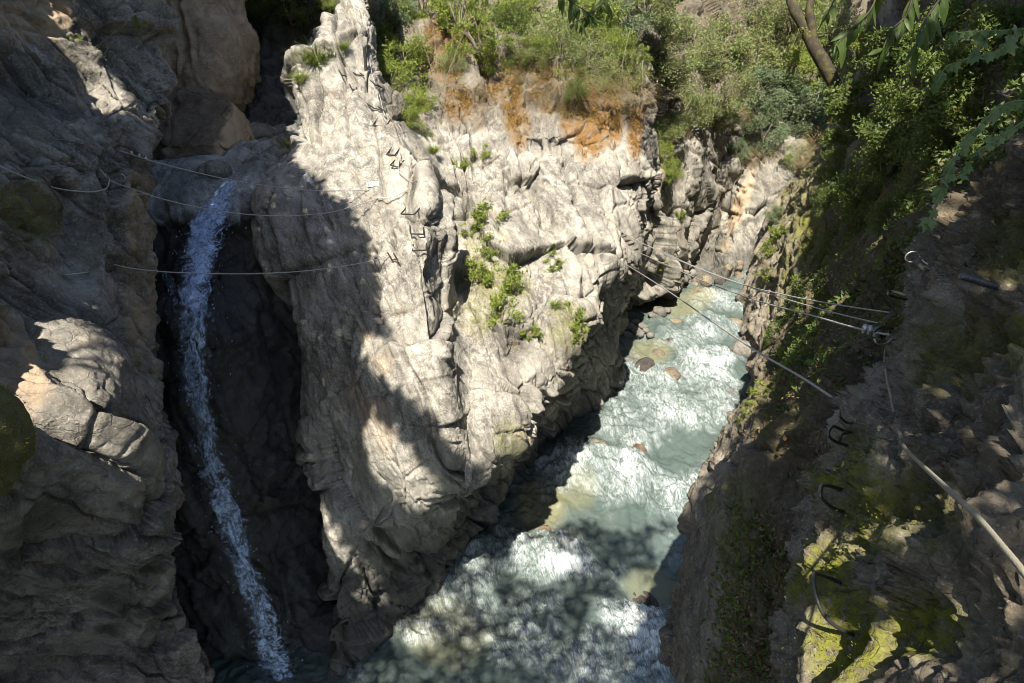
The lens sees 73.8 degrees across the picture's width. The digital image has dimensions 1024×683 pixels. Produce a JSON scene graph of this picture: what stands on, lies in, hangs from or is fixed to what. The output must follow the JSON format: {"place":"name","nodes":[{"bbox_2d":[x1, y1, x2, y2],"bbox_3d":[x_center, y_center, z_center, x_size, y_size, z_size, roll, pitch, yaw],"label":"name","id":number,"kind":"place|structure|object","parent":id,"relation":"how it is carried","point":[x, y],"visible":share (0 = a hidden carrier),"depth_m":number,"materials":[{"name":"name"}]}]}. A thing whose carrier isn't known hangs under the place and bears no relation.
{"place":"outdoors","nodes":[
{"label":"outdoors","id":0,"kind":"place"},
{"bbox_2d":[0,0,214,682],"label":"cliff","id":1,"kind":"structure","parent":0,"point":[90,506],"depth_m":10.43,"materials":[{"name":"stone"}]},
{"bbox_2d":[0,383,36,499],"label":"mossy boulder","id":2,"kind":"object","parent":1,"relation":"on","point":[17,441],"visible":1,"depth_m":6.36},
{"bbox_2d":[100,169,377,215],"bbox_3d":[-4.867,-3.023,13.371,0.282,1.826,5.473,26,39,37],"label":"bridge cable","id":3,"kind":"object","parent":1,"relation":"attached to","point":[105,174],"visible":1,"depth_m":12.85,"materials":[{"name":"metal"}]},
{"bbox_2d":[119,150,369,190],"bbox_3d":[-5.047,-3.408,13.799,4.984,1.822,0.174,-26,39,-37],"label":"bridge cable","id":4,"kind":"object","parent":1,"relation":"attached to","point":[138,156],"visible":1,"depth_m":13.18,"materials":[{"name":"metal"}]},
{"bbox_2d":[113,255,390,273],"bbox_3d":[-4.547,-1.552,13.035,5.308,1.401,0.115,-25,38,-37],"label":"bridge cable","id":5,"kind":"object","parent":1,"relation":"attached to","point":[244,273],"visible":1,"depth_m":12.64,"materials":[{"name":"metal"}]},
{"bbox_2d":[166,0,261,115],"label":"tan cliff","id":6,"kind":"structure","parent":0,"point":[215,46],"depth_m":21.10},
{"bbox_2d":[147,124,336,661],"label":"chasm wall","id":7,"kind":"structure","parent":0,"point":[254,400],"depth_m":16.01,"materials":[{"name":"stone"}]},
{"bbox_2d":[152,86,255,160],"bbox_3d":[-9.344,-6.239,20.326,3.109,2.604,5.820,-13,32,-21],"label":"chockstone","id":8,"kind":"object","parent":7,"relation":"on","point":[202,121],"visible":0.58,"depth_m":18.59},
{"bbox_2d":[197,160,232,178],"bbox_3d":[-7.168,-4.100,16.460,0.791,0.548,0.791,0,30,0],"label":"ledge rock","id":9,"kind":"object","parent":7,"relation":"on","point":[219,168],"visible":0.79,"depth_m":16.22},
{"bbox_2d":[164,179,302,681],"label":"waterfall","id":10,"kind":"structure","parent":7,"relation":"on","point":[193,293],"depth_m":14.09,"materials":[{"name":"liquid"}]},
{"bbox_2d":[249,122,277,139],"bbox_3d":[-7.401,-6.058,19.971,0.966,0.672,0.916,16,34,26],"label":"ledge rock","id":11,"kind":"object","parent":7,"relation":"on","point":[260,130],"visible":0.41,"depth_m":19.67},
{"bbox_2d":[245,71,301,158],"bbox_3d":[-7.415,-6.302,20.522,3.147,2.144,10.173,-7,31,-11],"label":"ledge","id":12,"kind":"object","parent":7,"relation":"on","point":[272,104],"visible":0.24,"depth_m":22.80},
{"bbox_2d":[247,0,339,76],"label":"chasm wall","id":13,"kind":"structure","parent":0,"point":[274,36],"depth_m":28.14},
{"bbox_2d":[245,0,278,26],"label":"bush","id":14,"kind":"object","parent":13,"relation":"on","point":[263,5],"visible":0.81,"depth_m":27.84,"materials":[{"name":"green plant"}]},
{"bbox_2d":[268,0,316,27],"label":"bush","id":15,"kind":"object","parent":13,"relation":"on","point":[288,15],"visible":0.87,"depth_m":27.76,"materials":[{"name":"green plant"}]},
{"bbox_2d":[251,0,672,681],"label":"buttress","id":16,"kind":"structure","parent":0,"point":[437,412],"depth_m":16.94,"materials":[{"name":"stone"}]},
{"bbox_2d":[285,36,344,68],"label":"grass tuft","id":17,"kind":"object","parent":16,"relation":"on","point":[315,60],"visible":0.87,"depth_m":17.80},
{"bbox_2d":[371,15,404,59],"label":"bush","id":18,"kind":"object","parent":16,"relation":"on","point":[381,33],"visible":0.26,"depth_m":22.20,"materials":[{"name":"green plant"}]},
{"bbox_2d":[373,0,422,33],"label":"bush","id":19,"kind":"object","parent":16,"relation":"on","point":[397,15],"visible":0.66,"depth_m":22.28,"materials":[{"name":"green plant"}]},
{"bbox_2d":[377,44,425,92],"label":"bush","id":20,"kind":"object","parent":16,"relation":"on","point":[391,68],"visible":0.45,"depth_m":21.06,"materials":[{"name":"green plant"}]},
{"bbox_2d":[378,0,431,40],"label":"bush","id":21,"kind":"object","parent":16,"relation":"on","point":[417,15],"visible":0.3,"depth_m":22.50,"materials":[{"name":"green plant"}]},
{"bbox_2d":[376,28,436,88],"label":"bush","id":22,"kind":"object","parent":16,"relation":"on","point":[412,48],"visible":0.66,"depth_m":21.66,"materials":[{"name":"green plant"}]},
{"bbox_2d":[399,102,428,132],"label":"bush","id":23,"kind":"object","parent":16,"relation":"on","point":[410,112],"visible":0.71,"depth_m":19.49,"materials":[{"name":"green plant"}]},
{"bbox_2d":[401,81,441,120],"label":"bush","id":24,"kind":"object","parent":16,"relation":"on","point":[416,99],"visible":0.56,"depth_m":20.53,"materials":[{"name":"green plant"}]},
{"bbox_2d":[433,44,471,75],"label":"bush","id":25,"kind":"object","parent":16,"relation":"on","point":[445,56],"visible":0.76,"depth_m":22.07,"materials":[{"name":"green plant"}]},
{"bbox_2d":[428,0,493,39],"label":"bush","id":26,"kind":"object","parent":16,"relation":"on","point":[443,21],"visible":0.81,"depth_m":22.53,"materials":[{"name":"green plant"}]},
{"bbox_2d":[440,7,503,62],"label":"bush","id":27,"kind":"object","parent":16,"relation":"on","point":[490,43],"visible":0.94,"depth_m":22.05,"materials":[{"name":"green plant"}]},
{"bbox_2d":[464,256,504,285],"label":"plant","id":28,"kind":"object","parent":16,"relation":"on","point":[478,272],"visible":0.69,"depth_m":17.46,"materials":[{"name":"green plant"}]},
{"bbox_2d":[472,231,504,260],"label":"plant","id":29,"kind":"object","parent":16,"relation":"on","point":[487,250],"visible":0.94,"depth_m":17.67,"materials":[{"name":"green plant"}]},
{"bbox_2d":[467,197,510,238],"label":"plant","id":30,"kind":"object","parent":16,"relation":"on","point":[478,214],"visible":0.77,"depth_m":18.16,"materials":[{"name":"green plant"}]},
{"bbox_2d":[475,22,517,62],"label":"bush","id":31,"kind":"object","parent":16,"relation":"on","point":[506,37],"visible":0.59,"depth_m":23.23,"materials":[{"name":"green plant"}]},
{"bbox_2d":[480,263,527,296],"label":"plant","id":32,"kind":"object","parent":16,"relation":"on","point":[514,275],"visible":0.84,"depth_m":17.24,"materials":[{"name":"green plant"}]},
{"bbox_2d":[483,290,526,326],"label":"plant","id":33,"kind":"object","parent":16,"relation":"on","point":[496,302],"visible":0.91,"depth_m":16.70,"materials":[{"name":"green plant"}]},
{"bbox_2d":[486,0,534,35],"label":"bush","id":34,"kind":"object","parent":16,"relation":"on","point":[501,23],"visible":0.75,"depth_m":24.21,"materials":[{"name":"green plant"}]},
{"bbox_2d":[496,0,565,35],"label":"bush","id":35,"kind":"object","parent":16,"relation":"on","point":[538,16],"visible":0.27,"depth_m":24.54,"materials":[{"name":"green plant"}]},
{"bbox_2d":[420,14,643,156],"bbox_3d":[1.052,-8.966,24.342,9.427,5.295,9.830,0,30,0],"label":"rusty growth","id":36,"kind":"object","parent":16,"relation":"on","point":[594,118],"visible":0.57,"depth_m":22.36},
{"bbox_2d":[509,32,557,70],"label":"bush","id":37,"kind":"object","parent":16,"relation":"on","point":[533,51],"visible":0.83,"depth_m":23.10,"materials":[{"name":"green plant"}]},
{"bbox_2d":[519,24,559,65],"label":"bush","id":38,"kind":"object","parent":16,"relation":"on","point":[538,40],"visible":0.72,"depth_m":23.01,"materials":[{"name":"green plant"}]},
{"bbox_2d":[439,0,675,119],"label":"brow scrub","id":39,"kind":"object","parent":16,"relation":"on","point":[545,80],"visible":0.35,"depth_m":23.23,"materials":[{"name":"green plant"}]},
{"bbox_2d":[520,7,595,63],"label":"bush","id":40,"kind":"object","parent":16,"relation":"on","point":[567,30],"visible":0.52,"depth_m":23.00,"materials":[{"name":"green plant"}]},
{"bbox_2d":[530,0,594,40],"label":"bush","id":41,"kind":"object","parent":16,"relation":"on","point":[565,8],"visible":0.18,"depth_m":23.98,"materials":[{"name":"green plant"}]},
{"bbox_2d":[560,78,592,104],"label":"bush","id":42,"kind":"object","parent":16,"relation":"on","point":[577,93],"visible":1,"depth_m":21.69,"materials":[{"name":"green plant"}]},
{"bbox_2d":[555,24,625,82],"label":"bush","id":43,"kind":"object","parent":16,"relation":"on","point":[580,54],"visible":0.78,"depth_m":23.21,"materials":[{"name":"green plant"}]},
{"bbox_2d":[551,0,629,49],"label":"bush","id":44,"kind":"object","parent":16,"relation":"on","point":[603,17],"visible":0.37,"depth_m":24.34,"materials":[{"name":"green plant"}]},
{"bbox_2d":[586,27,641,85],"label":"bush","id":45,"kind":"object","parent":16,"relation":"on","point":[623,61],"visible":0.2,"depth_m":24.31,"materials":[{"name":"green plant"}]},
{"bbox_2d":[592,22,642,61],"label":"bush","id":46,"kind":"object","parent":16,"relation":"on","point":[618,37],"visible":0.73,"depth_m":24.13,"materials":[{"name":"green plant"}]},
{"bbox_2d":[584,0,664,46],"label":"bush","id":47,"kind":"object","parent":16,"relation":"on","point":[634,24],"visible":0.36,"depth_m":24.93,"materials":[{"name":"green plant"}]},
{"bbox_2d":[613,58,653,92],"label":"bush","id":48,"kind":"object","parent":16,"relation":"on","point":[639,82],"visible":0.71,"depth_m":24.16,"materials":[{"name":"green plant"}]},
{"bbox_2d":[620,37,654,68],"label":"bush","id":49,"kind":"object","parent":16,"relation":"on","point":[646,58],"visible":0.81,"depth_m":24.38,"materials":[{"name":"green plant"}]},
{"bbox_2d":[612,0,683,28],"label":"bush","id":50,"kind":"object","parent":16,"relation":"on","point":[668,8],"visible":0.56,"depth_m":25.48,"materials":[{"name":"green plant"}]},
{"bbox_2d":[628,0,695,61],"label":"bush","id":51,"kind":"object","parent":16,"relation":"on","point":[676,28],"visible":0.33,"depth_m":26.56,"materials":[{"name":"green plant"}]},
{"bbox_2d":[653,40,710,98],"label":"bush","id":52,"kind":"object","parent":16,"relation":"on","point":[673,75],"visible":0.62,"depth_m":28.18,"materials":[{"name":"green plant"}]},
{"bbox_2d":[208,266,750,682],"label":"river","id":53,"kind":"structure","parent":0,"point":[519,597],"depth_m":20.50,"materials":[{"name":"liquid"}]},
{"bbox_2d":[729,339,750,357],"bbox_3d":[10.131,0.410,30.078,1.094,1.023,0.972,3,30,5],"label":"boulder","id":54,"kind":"object","parent":53,"relation":"in","point":[737,347],"visible":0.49,"depth_m":29.71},
{"bbox_2d":[625,0,869,310],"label":"cliff","id":55,"kind":"structure","parent":0,"point":[720,196],"depth_m":36.47,"materials":[{"name":"stone"}]},
{"bbox_2d":[657,132,677,165],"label":"bush","id":56,"kind":"object","parent":55,"relation":"on","point":[669,148],"visible":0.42,"depth_m":30.05,"materials":[{"name":"green plant"}]},
{"bbox_2d":[660,155,684,186],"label":"bush","id":57,"kind":"object","parent":55,"relation":"on","point":[669,173],"visible":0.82,"depth_m":30.14,"materials":[{"name":"green plant"}]},
{"bbox_2d":[653,107,694,145],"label":"bush","id":58,"kind":"object","parent":55,"relation":"on","point":[675,133],"visible":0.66,"depth_m":30.03,"materials":[{"name":"green plant"}]},
{"bbox_2d":[674,71,722,130],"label":"bush","id":59,"kind":"object","parent":55,"relation":"on","point":[697,104],"visible":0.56,"depth_m":31.55,"materials":[{"name":"green plant"}]},
{"bbox_2d":[668,11,733,81],"bbox_3d":[8.768,-14.489,33.749,4.292,3.454,4.228,-2,29,3],"label":"bush","id":60,"kind":"object","parent":55,"relation":"on","point":[709,48],"visible":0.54,"depth_m":33.05,"materials":[{"name":"green plant"}]},
{"bbox_2d":[712,105,742,132],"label":"bush","id":61,"kind":"object","parent":55,"relation":"on","point":[718,122],"visible":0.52,"depth_m":35.78,"materials":[{"name":"green plant"}]},
{"bbox_2d":[701,1,762,69],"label":"bush","id":62,"kind":"object","parent":55,"relation":"on","point":[739,46],"visible":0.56,"depth_m":36.65,"materials":[{"name":"green plant"}]},
{"bbox_2d":[698,54,766,118],"bbox_3d":[10.461,-12.723,34.129,3.962,3.237,4.021,8,31,41],"label":"bush","id":63,"kind":"object","parent":55,"relation":"on","point":[727,99],"visible":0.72,"depth_m":33.92,"materials":[{"name":"green plant"}]},
{"bbox_2d":[726,135,751,163],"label":"bush","id":64,"kind":"object","parent":55,"relation":"on","point":[740,143],"visible":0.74,"depth_m":37.96,"materials":[{"name":"green plant"}]},
{"bbox_2d":[732,16,802,81],"bbox_3d":[14.063,-16.449,38.954,4.678,3.676,4.576,-15,35,-6],"label":"bush","id":65,"kind":"object","parent":55,"relation":"on","point":[768,53],"visible":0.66,"depth_m":38.36,"materials":[{"name":"green plant"}]},
{"bbox_2d":[739,105,795,156],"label":"bush","id":66,"kind":"object","parent":55,"relation":"on","point":[778,131],"visible":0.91,"depth_m":37.88,"materials":[{"name":"green plant"}]},
{"bbox_2d":[732,0,803,42],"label":"bush","id":67,"kind":"object","parent":55,"relation":"on","point":[775,16],"visible":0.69,"depth_m":39.67,"materials":[{"name":"green plant"}]},
{"bbox_2d":[740,58,796,120],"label":"bush","id":68,"kind":"object","parent":55,"relation":"on","point":[774,93],"visible":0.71,"depth_m":37.38,"materials":[{"name":"green plant"}]},
{"bbox_2d":[780,135,813,172],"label":"bush","id":69,"kind":"object","parent":55,"relation":"on","point":[791,162],"visible":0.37,"depth_m":38.18,"materials":[{"name":"green plant"}]},
{"bbox_2d":[771,70,830,132],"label":"bush","id":70,"kind":"object","parent":55,"relation":"on","point":[798,98],"visible":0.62,"depth_m":39.27,"materials":[{"name":"green plant"}]},
{"bbox_2d":[774,37,832,93],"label":"bush","id":71,"kind":"object","parent":55,"relation":"on","point":[802,60],"visible":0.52,"depth_m":40.26,"materials":[{"name":"green plant"}]},
{"bbox_2d":[768,0,840,56],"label":"bush","id":72,"kind":"object","parent":55,"relation":"on","point":[831,22],"visible":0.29,"depth_m":41.82,"materials":[{"name":"green plant"}]},
{"bbox_2d":[786,99,830,143],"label":"bush","id":73,"kind":"object","parent":55,"relation":"on","point":[813,133],"visible":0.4,"depth_m":39.16,"materials":[{"name":"green plant"}]},
{"bbox_2d":[793,0,865,52],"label":"bush","id":74,"kind":"object","parent":55,"relation":"on","point":[838,20],"visible":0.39,"depth_m":42.03,"materials":[{"name":"green plant"}]},
{"bbox_2d":[659,0,1023,682],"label":"slope","id":75,"kind":"structure","parent":0,"point":[701,525],"depth_m":8.49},
{"bbox_2d":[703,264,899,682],"bbox_3d":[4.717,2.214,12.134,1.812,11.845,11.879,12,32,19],"label":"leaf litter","id":76,"kind":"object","parent":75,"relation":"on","point":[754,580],"visible":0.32,"depth_m":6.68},
{"bbox_2d":[786,0,842,97],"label":"leaning tree","id":77,"kind":"object","parent":75,"relation":"on","point":[807,28],"visible":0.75,"depth_m":35.97,"materials":[{"name":"brown plant"}]},
{"bbox_2d":[809,181,840,220],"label":"bush","id":78,"kind":"object","parent":75,"relation":"on","point":[826,191],"visible":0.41,"depth_m":24.70,"materials":[{"name":"green plant"}]},
{"bbox_2d":[806,143,850,183],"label":"bush","id":79,"kind":"object","parent":75,"relation":"on","point":[830,173],"visible":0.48,"depth_m":26.36,"materials":[{"name":"green plant"}]},
{"bbox_2d":[818,106,872,151],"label":"bush","id":80,"kind":"object","parent":75,"relation":"on","point":[832,135],"visible":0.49,"depth_m":27.24,"materials":[{"name":"green plant"}]},
{"bbox_2d":[822,167,875,215],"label":"bush","id":81,"kind":"object","parent":75,"relation":"on","point":[844,194],"visible":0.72,"depth_m":15.41,"materials":[{"name":"green plant"}]},
{"bbox_2d":[828,24,873,72],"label":"bush","id":82,"kind":"object","parent":75,"relation":"on","point":[849,54],"visible":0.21,"depth_m":36.23,"materials":[{"name":"green plant"}]},
{"bbox_2d":[817,62,887,128],"bbox_3d":[14.574,-9.858,27.857,3.915,2.991,3.861,27,39,15],"label":"bush","id":83,"kind":"object","parent":75,"relation":"on","point":[850,93],"visible":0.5,"depth_m":27.45,"materials":[{"name":"green plant"}]},
{"bbox_2d":[697,24,1023,682],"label":"ground cover","id":84,"kind":"object","parent":75,"relation":"on","point":[906,208],"visible":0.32,"depth_m":7.73,"materials":[{"name":"green plant"}]},
{"bbox_2d":[846,19,881,62],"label":"bush","id":85,"kind":"object","parent":75,"relation":"on","point":[862,35],"visible":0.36,"depth_m":28.68,"materials":[{"name":"green plant"}]},
{"bbox_2d":[847,131,907,188],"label":"bush","id":86,"kind":"object","parent":75,"relation":"on","point":[880,171],"visible":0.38,"depth_m":13.77,"materials":[{"name":"green plant"}]},
{"bbox_2d":[847,24,909,83],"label":"bush","id":87,"kind":"object","parent":75,"relation":"on","point":[872,62],"visible":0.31,"depth_m":21.52,"materials":[{"name":"green plant"}]},
{"bbox_2d":[845,94,917,168],"bbox_3d":[7.591,-4.152,13.609,2.022,1.566,2.050,3,32,-24],"label":"bush","id":88,"kind":"object","parent":75,"relation":"on","point":[873,132],"visible":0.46,"depth_m":13.29,"materials":[{"name":"green plant"}]},
{"bbox_2d":[858,191,907,235],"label":"bush","id":89,"kind":"object","parent":75,"relation":"on","point":[883,208],"visible":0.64,"depth_m":9.28,"materials":[{"name":"green plant"}]},
{"bbox_2d":[868,41,961,130],"bbox_3d":[5.542,-3.434,9.194,1.255,1.122,1.533,-13,32,-21],"label":"bush","id":90,"kind":"object","parent":75,"relation":"on","point":[915,99],"visible":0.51,"depth_m":9.08,"materials":[{"name":"green plant"}]},
{"bbox_2d":[885,100,960,176],"bbox_3d":[5.338,-2.458,8.524,1.275,1.031,1.286,1,30,2],"label":"bush","id":91,"kind":"object","parent":75,"relation":"on","point":[915,151],"visible":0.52,"depth_m":8.44,"materials":[{"name":"green plant"}]},
{"bbox_2d":[886,0,967,83],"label":"bush","id":92,"kind":"object","parent":75,"relation":"on","point":[910,37],"visible":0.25,"depth_m":13.29,"materials":[{"name":"green plant"}]},
{"bbox_2d":[910,60,996,145],"bbox_3d":[5.227,-2.648,7.641,1.111,0.965,1.213,-20,36,-31],"label":"bush","id":93,"kind":"object","parent":75,"relation":"on","point":[949,109],"visible":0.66,"depth_m":7.60,"materials":[{"name":"green plant"}]},
{"bbox_2d":[935,0,1023,84],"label":"bush","id":94,"kind":"object","parent":75,"relation":"on","point":[991,16],"visible":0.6,"depth_m":7.33,"materials":[{"name":"green plant"}]},
{"bbox_2d":[767,73,1023,682],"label":"rock wall","id":95,"kind":"structure","parent":0,"point":[965,441],"depth_m":2.45,"materials":[{"name":"stone"}]},
{"bbox_2d":[617,259,832,398],"bbox_3d":[2.521,-0.976,11.817,0.019,5.107,14.204,2,30,3],"label":"bridge cable","id":96,"kind":"object","parent":95,"relation":"attached to","point":[793,372],"visible":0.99,"depth_m":6.16,"materials":[{"name":"metal"}]},
{"bbox_2d":[617,229,888,312],"bbox_3d":[3.342,-1.759,13.147,0.023,3.971,12.786,-1,30,-2],"label":"bridge cable","id":97,"kind":"object","parent":95,"relation":"attached to","point":[771,291],"visible":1,"depth_m":8.90,"materials":[{"name":"metal"}]},
{"bbox_2d":[625,246,889,336],"bbox_3d":[2.998,-1.414,12.436,0.082,5.197,14.466,1,30,2],"label":"bridge cable","id":98,"kind":"object","parent":95,"relation":"attached to","point":[867,329],"visible":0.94,"depth_m":5.96,"materials":[{"name":"metal"}]},
{"bbox_2d":[811,571,854,636],"bbox_3d":[1.135,0.922,2.411,0.265,0.282,0.164,-9,31,-15],"label":"rung","id":99,"kind":"object","parent":95,"relation":"attached to","point":[815,574],"visible":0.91,"depth_m":2.33,"materials":[{"name":"metal"}]},
{"bbox_2d":[778,204,1023,681],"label":"moss","id":100,"kind":"object","parent":95,"relation":"on","point":[879,500],"visible":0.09,"depth_m":2.62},
{"bbox_2d":[883,330,1023,578],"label":"hand cable","id":101,"kind":"object","parent":95,"relation":"attached to","point":[1013,559],"visible":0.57,"depth_m":1.49,"materials":[{"name":"metal"}]},
{"bbox_2d":[917,75,1023,217],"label":"ivy","id":102,"kind":"object","parent":95,"relation":"attached to","point":[934,180],"visible":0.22,"depth_m":3.86,"materials":[{"name":"green plant"}]},
{"bbox_2d":[918,100,1023,232],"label":"vine","id":103,"kind":"object","parent":95,"relation":"attached to","point":[993,116],"visible":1,"depth_m":2.77,"materials":[{"name":"green plant"}]},
{"bbox_2d":[930,24,1023,94],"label":"vine","id":104,"kind":"object","parent":95,"relation":"attached to","point":[1014,34],"visible":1,"depth_m":2.93,"materials":[{"name":"green plant"}]},
{"bbox_2d":[958,273,999,289],"bbox_3d":[1.843,-0.221,2.640,0.233,0.085,0.028,2,30,4],"label":"steel pin","id":105,"kind":"object","parent":95,"relation":"attached to","point":[978,281],"visible":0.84,"depth_m":2.63,"materials":[{"name":"metal"}]},
{"bbox_2d":[953,100,1011,154],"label":"bush","id":106,"kind":"object","parent":95,"relation":"on","point":[982,135],"visible":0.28,"depth_m":3.88,"materials":[{"name":"green plant"}]},
{"bbox_3d":[2.271,-3.474,-0.173,8.869,8.370,10.277,0,30,0],"label":"tree","id":107,"kind":"object","parent":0,"visible":0},
{"bbox_2d":[558,0,613,36],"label":"branch","id":108,"kind":"object","parent":107,"relation":"attached to","point":[574,13],"visible":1,"depth_m":6.08,"materials":[{"name":"green plant"}]},
{"bbox_2d":[816,0,948,76],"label":"branch","id":109,"kind":"object","parent":107,"relation":"attached to","point":[930,26],"visible":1,"depth_m":4.21,"materials":[{"name":"green plant"}]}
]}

